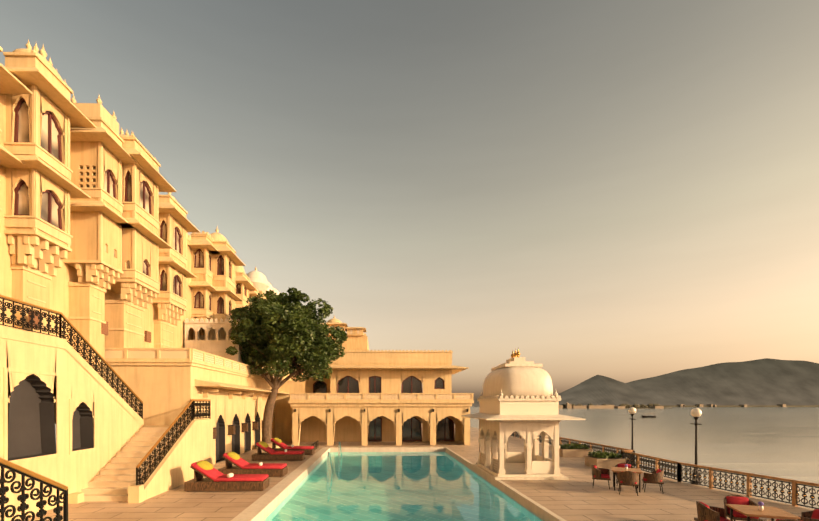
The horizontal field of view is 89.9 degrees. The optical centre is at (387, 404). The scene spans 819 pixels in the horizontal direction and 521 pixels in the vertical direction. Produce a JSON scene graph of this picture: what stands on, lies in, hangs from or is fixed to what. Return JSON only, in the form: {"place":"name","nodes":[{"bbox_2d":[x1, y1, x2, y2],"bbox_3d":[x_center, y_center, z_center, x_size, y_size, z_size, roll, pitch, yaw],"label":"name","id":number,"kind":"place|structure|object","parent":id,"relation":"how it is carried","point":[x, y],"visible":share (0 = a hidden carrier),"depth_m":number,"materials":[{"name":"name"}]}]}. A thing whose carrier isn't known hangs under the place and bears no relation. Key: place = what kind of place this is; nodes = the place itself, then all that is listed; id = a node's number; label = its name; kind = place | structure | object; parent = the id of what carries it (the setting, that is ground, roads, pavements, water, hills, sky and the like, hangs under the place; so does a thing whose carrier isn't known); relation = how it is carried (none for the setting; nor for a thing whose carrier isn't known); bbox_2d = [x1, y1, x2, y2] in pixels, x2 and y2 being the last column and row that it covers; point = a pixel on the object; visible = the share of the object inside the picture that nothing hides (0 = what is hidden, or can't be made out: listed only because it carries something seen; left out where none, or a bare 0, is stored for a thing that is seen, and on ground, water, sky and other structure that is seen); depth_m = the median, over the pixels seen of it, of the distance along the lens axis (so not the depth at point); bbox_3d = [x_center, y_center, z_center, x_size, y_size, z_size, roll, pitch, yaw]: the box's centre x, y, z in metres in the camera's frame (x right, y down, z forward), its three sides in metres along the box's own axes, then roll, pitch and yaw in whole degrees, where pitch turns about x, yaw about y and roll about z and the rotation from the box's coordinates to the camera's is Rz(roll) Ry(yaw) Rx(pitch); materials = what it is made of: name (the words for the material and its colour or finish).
{"place":"outdoors","nodes":[
{"label":"outdoors","id":0,"kind":"place"},
{"bbox_2d":[0,338,300,520],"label":"podium walls","id":1,"kind":"structure","parent":0,"point":[165,394],"depth_m":15.40,"materials":[{"name":"beige paint"}]},
{"bbox_2d":[8,374,259,462],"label":"arched openings","id":2,"kind":"object","parent":1,"relation":"in","point":[31,424],"visible":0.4,"depth_m":12.66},
{"bbox_2d":[213,421,262,437],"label":"wall panels","id":3,"kind":"object","parent":1,"relation":"attached to","point":[231,429],"depth_m":24.40,"materials":[{"name":"brown wood"}]},
{"bbox_2d":[20,441,445,520],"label":"deck","id":4,"kind":"structure","parent":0,"point":[178,503],"depth_m":13.14,"materials":[{"name":"stone"}]},
{"bbox_2d":[81,427,181,500],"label":"stair steps","id":5,"kind":"structure","parent":4,"relation":"on","point":[114,479],"depth_m":14.80,"materials":[{"name":"stone"}]},
{"bbox_2d":[0,326,279,503],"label":"podium trim","id":6,"kind":"structure","parent":4,"relation":"on","point":[190,446],"depth_m":16.64,"materials":[{"name":"beige stone"}]},
{"bbox_2d":[0,458,67,520],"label":"railing","id":7,"kind":"object","parent":6,"relation":"attached to","point":[32,476],"visible":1,"depth_m":5.93,"materials":[{"name":"black metal"}]},
{"bbox_2d":[3,367,96,463],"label":"arch surrounds","id":8,"kind":"object","parent":6,"relation":"attached to","point":[5,412],"visible":0.88,"depth_m":12.68,"materials":[{"name":"paint"}]},
{"bbox_2d":[0,295,142,418],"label":"stair railing","id":9,"kind":"object","parent":6,"relation":"attached to","point":[60,332],"visible":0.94,"depth_m":13.23,"materials":[{"name":"black metal"}]},
{"bbox_2d":[136,399,210,484],"bbox_3d":[-8.340,1.367,16.440,0.060,3.196,5.968,0,0,-1],"label":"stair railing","id":10,"kind":"object","parent":6,"relation":"attached to","point":[192,415],"visible":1,"depth_m":15.69,"materials":[{"name":"black metal"}]},
{"bbox_2d":[189,400,210,417],"bbox_3d":[-8.865,0.201,19.339,0.985,0.862,0.060,0,0,-1],"label":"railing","id":11,"kind":"object","parent":10,"relation":"attached to","point":[201,410],"visible":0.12,"depth_m":19.33,"materials":[{"name":"black metal"}]},
{"bbox_2d":[105,350,273,377],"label":"parapet","id":12,"kind":"structure","parent":6,"relation":"on","point":[153,354],"depth_m":19.31,"materials":[{"name":"paint"}]},
{"bbox_2d":[185,323,253,363],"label":"white balcony walls","id":13,"kind":"structure","parent":6,"relation":"on","point":[216,335],"depth_m":28.45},
{"bbox_2d":[184,318,246,354],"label":"white balcony trim","id":14,"kind":"structure","parent":13,"relation":"attached to","point":[202,321],"depth_m":28.37,"materials":[{"name":"white stone"}]},
{"bbox_2d":[213,420,262,438],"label":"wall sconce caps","id":15,"kind":"object","parent":6,"relation":"attached to","point":[241,431],"depth_m":26.64,"materials":[{"name":"brown metal"}]},
{"bbox_2d":[194,379,288,399],"bbox_3d":[-9.030,-0.790,27.667,1.450,0.900,15.700,0,0,-1],"label":"eave","id":16,"kind":"object","parent":6,"relation":"attached to","point":[220,385],"visible":0.75,"depth_m":24.16,"materials":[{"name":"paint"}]},
{"bbox_2d":[0,85,368,392],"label":"palace walls","id":17,"kind":"structure","parent":4,"relation":"on","point":[58,293],"depth_m":17.92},
{"bbox_2d":[28,310,150,342],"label":"wall panels","id":18,"kind":"object","parent":17,"relation":"attached to","point":[104,331],"visible":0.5,"depth_m":18.89,"materials":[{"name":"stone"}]},
{"bbox_2d":[14,97,245,315],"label":"window frames","id":19,"kind":"structure","parent":17,"relation":"in","point":[16,129],"depth_m":18.54,"materials":[{"name":"brown wood"}]},
{"bbox_2d":[18,102,244,312],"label":"windows","id":20,"kind":"structure","parent":19,"relation":"in","point":[23,136],"depth_m":15.99,"materials":[{"name":"brown glass"}]},
{"bbox_2d":[12,49,341,322],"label":"domes","id":21,"kind":"structure","parent":17,"relation":"on","point":[218,237],"depth_m":31.09,"materials":[{"name":"beige stone"}]},
{"bbox_2d":[26,39,334,317],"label":"finials","id":22,"kind":"object","parent":21,"relation":"on","point":[42,52],"visible":0.56,"depth_m":17.78,"materials":[{"name":"beige stone"}]},
{"bbox_2d":[0,47,365,347],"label":"palace trim","id":23,"kind":"structure","parent":17,"relation":"attached to","point":[89,122],"depth_m":17.73,"materials":[{"name":"beige stone"}]},
{"bbox_2d":[247,270,278,294],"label":"dome","id":24,"kind":"structure","parent":17,"relation":"on","point":[259,281],"depth_m":43.17,"materials":[{"name":"white stone"}]},
{"bbox_2d":[184,460,268,491],"bbox_3d":[-6.035,2.673,15.501,2.861,1.073,0.954,0,0,-1],"label":"sun lounger","id":25,"kind":"object","parent":4,"relation":"on","point":[215,480],"visible":1,"depth_m":15.08,"materials":[{"name":"red fabric"}]},
{"bbox_2d":[218,452,287,476],"bbox_3d":[-6.040,2.673,18.431,2.868,1.073,0.977,0,0,-1],"label":"sun lounger","id":26,"kind":"object","parent":4,"relation":"on","point":[242,466],"visible":0.98,"depth_m":18.00,"materials":[{"name":"red fabric"}]},
{"bbox_2d":[252,441,304,460],"bbox_3d":[-6.285,2.673,23.647,2.850,1.073,0.920,0,0,-3],"label":"lounger","id":27,"kind":"object","parent":4,"relation":"on","point":[270,454],"visible":1,"depth_m":23.23,"materials":[{"name":"red fabric"}]},
{"bbox_2d":[225,287,347,443],"bbox_3d":[-7.247,-2.586,29.971,8.564,11.682,7.967,0,0,-1],"label":"tree","id":28,"kind":"object","parent":4,"relation":"on","point":[286,333],"visible":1,"depth_m":28.07,"materials":[{"name":"green plant"}]},
{"bbox_2d":[270,438,314,454],"bbox_3d":[-6.194,2.673,26.300,2.863,1.073,0.963,0,0,-1],"label":"lounger","id":29,"kind":"object","parent":4,"relation":"on","point":[309,450],"visible":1,"depth_m":25.89,"materials":[{"name":"red fabric"}]},
{"bbox_2d":[292,363,469,444],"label":"building walls","id":30,"kind":"structure","parent":4,"relation":"on","point":[335,424],"depth_m":35.30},
{"bbox_2d":[288,350,473,406],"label":"building trim","id":31,"kind":"structure","parent":30,"relation":"attached to","point":[400,357],"depth_m":34.73,"materials":[{"name":"beige stone"}]},
{"bbox_2d":[294,409,467,411],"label":"brackets","id":32,"kind":"object","parent":30,"relation":"attached to","point":[364,410],"visible":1,"depth_m":32.11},
{"bbox_2d":[291,394,471,398],"bbox_3d":[-0.509,-0.601,33.712,14.370,0.400,3.315,0,0,-1],"label":"jali balustrade","id":33,"kind":"object","parent":30,"relation":"attached to","point":[378,396],"visible":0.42,"depth_m":32.05,"materials":[{"name":"beige stone"}]},
{"bbox_2d":[313,376,454,440],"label":"building frames","id":34,"kind":"structure","parent":30,"relation":"in","point":[411,417],"depth_m":35.60,"materials":[{"name":"brown wood"}]},
{"bbox_2d":[314,377,453,439],"bbox_3d":[-0.540,0.349,36.865,12.700,5.720,2.550,0,0,-1],"label":"building glass","id":35,"kind":"object","parent":34,"relation":"in","point":[374,424],"visible":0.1,"depth_m":35.66,"materials":[{"name":"black glass"}]},
{"bbox_2d":[231,447,565,520],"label":"pool coping","id":36,"kind":"object","parent":4,"relation":"on","point":[262,507],"visible":0.72,"depth_m":16.42,"materials":[{"name":"beige stone"}]},
{"bbox_2d":[327,442,341,477],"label":"pool ladder rails","id":37,"kind":"object","parent":36,"relation":"attached to","point":[331,462],"visible":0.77,"depth_m":19.52,"materials":[{"name":"silver metal"}]},
{"bbox_2d":[262,452,544,520],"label":"swimming pool","id":38,"kind":"structure","parent":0,"point":[399,486],"depth_m":16.14,"materials":[{"name":"teal liquid"}]},
{"bbox_2d":[0,0,818,398],"label":"sky","id":39,"kind":"structure","parent":0,"point":[625,191],"materials":[{"name":"grey"}]},
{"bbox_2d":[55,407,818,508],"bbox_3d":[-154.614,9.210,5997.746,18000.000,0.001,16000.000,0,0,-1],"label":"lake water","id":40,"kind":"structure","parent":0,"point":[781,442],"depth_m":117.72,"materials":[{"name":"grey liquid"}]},
{"bbox_2d":[641,413,655,416],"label":"boat","id":41,"kind":"object","parent":40,"relation":"on","point":[648,416],"visible":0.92,"depth_m":293.53,"materials":[{"name":"metal"}]},
{"bbox_2d":[421,424,813,520],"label":"deck","id":42,"kind":"structure","parent":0,"point":[577,496],"depth_m":14.44,"materials":[{"name":"stone"}]},
{"bbox_2d":[461,357,585,479],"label":"pavilion trim","id":43,"kind":"structure","parent":42,"relation":"on","point":[499,474],"depth_m":17.67,"materials":[{"name":"white stone"}]},
{"bbox_2d":[511,348,519,357],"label":"chhatri finials","id":44,"kind":"object","parent":43,"relation":"on","point":[515,354],"visible":0.81,"depth_m":19.43,"materials":[{"name":"gold metal"}]},
{"bbox_2d":[483,367,552,397],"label":"dome","id":45,"kind":"structure","parent":43,"relation":"on","point":[521,381],"depth_m":17.84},
{"bbox_2d":[479,419,558,473],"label":"pavilion arches","id":46,"kind":"structure","parent":43,"relation":"on","point":[529,433],"depth_m":17.74,"materials":[{"name":"white stone"}]},
{"bbox_2d":[479,401,558,473],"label":"panels","id":47,"kind":"object","parent":43,"relation":"on","point":[539,466],"visible":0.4,"depth_m":17.77,"materials":[{"name":"white stone"}]},
{"bbox_2d":[480,390,557,397],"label":"corner finials","id":48,"kind":"object","parent":43,"relation":"on","point":[555,394],"visible":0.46,"depth_m":17.77,"materials":[{"name":"white stone"}]},
{"bbox_2d":[559,443,592,456],"bbox_3d":[11.506,2.818,25.547,1.860,0.782,1.460,0,0,-1],"label":"planter","id":49,"kind":"object","parent":42,"relation":"on","point":[572,450],"visible":0.94,"depth_m":24.86,"materials":[{"name":"stone"}]},
{"bbox_2d":[591,464,610,488],"bbox_3d":[8.247,2.780,15.863,0.658,0.862,0.689,0,0,27],"label":"chair","id":50,"kind":"object","parent":42,"relation":"on","point":[598,473],"visible":1,"depth_m":15.73,"materials":[{"name":"wicker"}]},
{"bbox_2d":[584,451,626,468],"bbox_3d":[11.148,2.802,21.037,1.510,0.815,1.260,0,0,-1],"label":"planter","id":51,"kind":"object","parent":42,"relation":"on","point":[604,459],"visible":1,"depth_m":20.55,"materials":[{"name":"stone"}]},
{"bbox_2d":[615,463,633,486],"bbox_3d":[9.399,2.780,16.249,0.689,0.862,0.658,0,0,27],"label":"chair","id":52,"kind":"object","parent":42,"relation":"on","point":[621,465],"visible":0.25,"depth_m":16.39,"materials":[{"name":"fabric"}]},
{"bbox_2d":[611,464,642,491],"bbox_3d":[9.016,2.732,15.480,0.980,0.955,0.972,0,0,27],"label":"table","id":53,"kind":"object","parent":42,"relation":"on","point":[626,468],"visible":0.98,"depth_m":15.29,"materials":[{"name":"wood"}]},
{"bbox_2d":[617,471,638,495],"bbox_3d":[8.633,2.780,14.711,0.689,0.862,0.658,0,0,27],"label":"chair","id":54,"kind":"object","parent":42,"relation":"on","point":[628,478],"visible":1,"depth_m":14.46,"materials":[{"name":"wicker"}]},
{"bbox_2d":[628,407,635,463],"bbox_3d":[13.196,1.675,22.090,0.377,3.070,0.465,0,0,37],"label":"lamp post","id":55,"kind":"object","parent":42,"relation":"on","point":[632,411],"visible":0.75,"depth_m":22.05,"materials":[{"name":"metal"}]},
{"bbox_2d":[642,469,663,492],"bbox_3d":[9.785,2.780,15.097,0.658,0.862,0.689,0,0,27],"label":"chair","id":56,"kind":"object","parent":42,"relation":"on","point":[655,477],"visible":1,"depth_m":14.85,"materials":[{"name":"wicker"}]},
{"bbox_2d":[510,431,818,508],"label":"railing","id":57,"kind":"object","parent":42,"relation":"on","point":[630,454],"visible":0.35,"depth_m":15.53,"materials":[{"name":"brown metal"}]},
{"bbox_2d":[690,408,701,484],"bbox_3d":[12.440,1.675,16.519,0.377,3.070,0.465,0,0,37],"label":"lamp post","id":58,"kind":"object","parent":42,"relation":"on","point":[696,413],"visible":0.81,"depth_m":16.48,"materials":[{"name":"metal"}]},
{"bbox_2d":[694,501,729,520],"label":"chair","id":59,"kind":"object","parent":42,"relation":"on","point":[705,512],"visible":1,"depth_m":9.75,"materials":[{"name":"wicker"}]},
{"bbox_2d":[724,494,762,520],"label":"chair","id":60,"kind":"object","parent":42,"relation":"on","point":[735,499],"visible":0.62,"depth_m":10.47,"materials":[{"name":"red fabric"}]},
{"bbox_2d":[726,501,800,520],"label":"table","id":61,"kind":"object","parent":42,"relation":"on","point":[760,510],"visible":0.96,"depth_m":9.41,"materials":[{"name":"wood"}]},
{"bbox_2d":[797,509,818,520],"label":"chair","id":62,"kind":"object","parent":42,"relation":"on","point":[813,515],"visible":1,"depth_m":9.29,"materials":[{"name":"fabric"}]},
{"bbox_2d":[470,358,818,406],"bbox_3d":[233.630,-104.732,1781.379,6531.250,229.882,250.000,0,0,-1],"label":"mountain ridge","id":63,"kind":"structure","parent":0,"point":[767,381],"depth_m":1818.93,"materials":[{"name":"grey stone"}]},
{"bbox_2d":[561,403,818,407],"bbox_3d":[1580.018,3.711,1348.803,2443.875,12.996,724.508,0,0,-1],"label":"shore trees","id":64,"kind":"object","parent":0,"point":[626,405],"visible":0.4,"depth_m":1553.15,"materials":[{"name":"green plant"}]},
{"bbox_2d":[559,402,785,407],"bbox_3d":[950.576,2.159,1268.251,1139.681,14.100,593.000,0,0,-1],"label":"shore buildings","id":65,"kind":"structure","parent":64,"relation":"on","point":[567,404],"depth_m":962.01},
{"bbox_2d":[763,519,799,520],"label":"chair","id":66,"kind":"object","parent":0,"point":[781,520],"visible":1,"depth_m":8.45,"materials":[{"name":"wicker"}]}
]}

